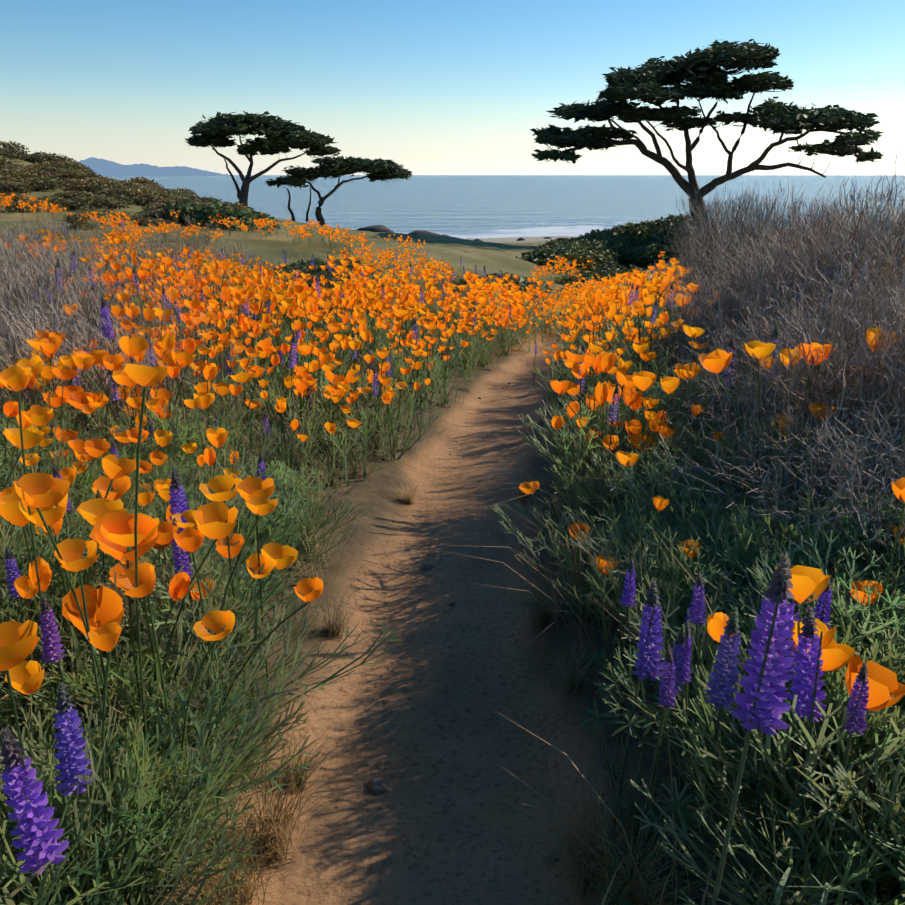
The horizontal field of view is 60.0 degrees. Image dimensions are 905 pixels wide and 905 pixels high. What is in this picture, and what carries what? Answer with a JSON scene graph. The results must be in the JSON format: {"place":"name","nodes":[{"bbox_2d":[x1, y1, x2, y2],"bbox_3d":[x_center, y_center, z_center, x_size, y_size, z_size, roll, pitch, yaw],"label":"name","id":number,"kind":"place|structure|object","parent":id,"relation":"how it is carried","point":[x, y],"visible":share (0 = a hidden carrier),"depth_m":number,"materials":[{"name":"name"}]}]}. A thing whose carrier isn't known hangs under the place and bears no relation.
{"place":"outdoors","nodes":[
{"label":"outdoors","id":0,"kind":"place"},
{"bbox_2d":[79,157,235,175],"bbox_3d":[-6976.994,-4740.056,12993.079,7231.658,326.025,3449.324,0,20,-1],"label":"mountain range","id":1,"kind":"structure","parent":0,"point":[103,167],"depth_m":14082.20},
{"bbox_2d":[0,155,904,904],"bbox_3d":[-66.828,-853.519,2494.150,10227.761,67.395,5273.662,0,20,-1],"label":"terrain","id":2,"kind":"structure","parent":0,"point":[434,703],"depth_m":2.15,"materials":[{"name":"brown soil"}]},
{"bbox_2d":[185,111,341,208],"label":"tree","id":3,"kind":"object","parent":2,"relation":"on","point":[279,133],"visible":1,"depth_m":61.90,"materials":[{"name":"green plant"}]},
{"bbox_2d":[265,155,411,225],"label":"tree","id":4,"kind":"object","parent":2,"relation":"on","point":[376,169],"visible":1,"depth_m":69.69,"materials":[{"name":"green plant"}]},
{"bbox_2d":[0,140,846,304],"bbox_3d":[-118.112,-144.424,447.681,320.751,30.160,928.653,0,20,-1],"label":"green bushes","id":5,"kind":"object","parent":2,"relation":"on","point":[629,247],"visible":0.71,"depth_m":25.20,"materials":[{"name":"green plant"}]},
{"bbox_2d":[305,367,559,862],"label":"path stones","id":6,"kind":"object","parent":2,"relation":"on","point":[376,785],"visible":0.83,"depth_m":1.74,"materials":[{"name":"brown stone"}]},
{"bbox_2d":[0,217,869,874],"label":"lupines","id":7,"kind":"object","parent":2,"relation":"on","point":[42,847],"visible":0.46,"depth_m":1.07,"materials":[{"name":"purple plant"}]},
{"bbox_2d":[0,212,902,904],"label":"dry grass plants","id":8,"kind":"object","parent":2,"relation":"on","point":[266,836],"visible":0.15,"depth_m":1.51,"materials":[{"name":"plant"}]},
{"bbox_2d":[0,198,904,904],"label":"green foliage","id":9,"kind":"object","parent":2,"relation":"on","point":[810,764],"visible":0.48,"depth_m":1.65,"materials":[{"name":"green plant"}]},
{"bbox_2d":[0,193,904,710],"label":"poppies","id":10,"kind":"object","parent":2,"relation":"on","point":[110,519],"visible":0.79,"depth_m":2.90,"materials":[{"name":"orange plant"}]},
{"bbox_2d":[0,145,904,619],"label":"dry shrub twigs","id":11,"kind":"object","parent":2,"relation":"on","point":[822,269],"visible":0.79,"depth_m":3.17,"materials":[{"name":"grey plant"}]},
{"bbox_2d":[356,225,559,240],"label":"shore rocks","id":12,"kind":"object","parent":2,"relation":"on","point":[378,228],"visible":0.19,"depth_m":54.04,"materials":[{"name":"grey stone"}]},
{"bbox_2d":[529,39,883,223],"bbox_3d":[11.050,-12.884,32.209,15.815,8.499,17.548,0,20,-1],"label":"tree","id":13,"kind":"object","parent":2,"relation":"on","point":[704,73],"visible":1,"depth_m":30.72,"materials":[{"name":"green plant"}]},
{"bbox_2d":[0,0,904,174],"label":"sky","id":14,"kind":"structure","parent":0,"point":[432,87],"materials":[{"name":"blue"}]},
{"bbox_2d":[104,175,904,238],"bbox_3d":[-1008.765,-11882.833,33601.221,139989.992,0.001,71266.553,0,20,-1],"label":"sea","id":15,"kind":"structure","parent":0,"point":[480,206],"depth_m":532.29,"materials":[{"name":"blue liquid"}]}
]}

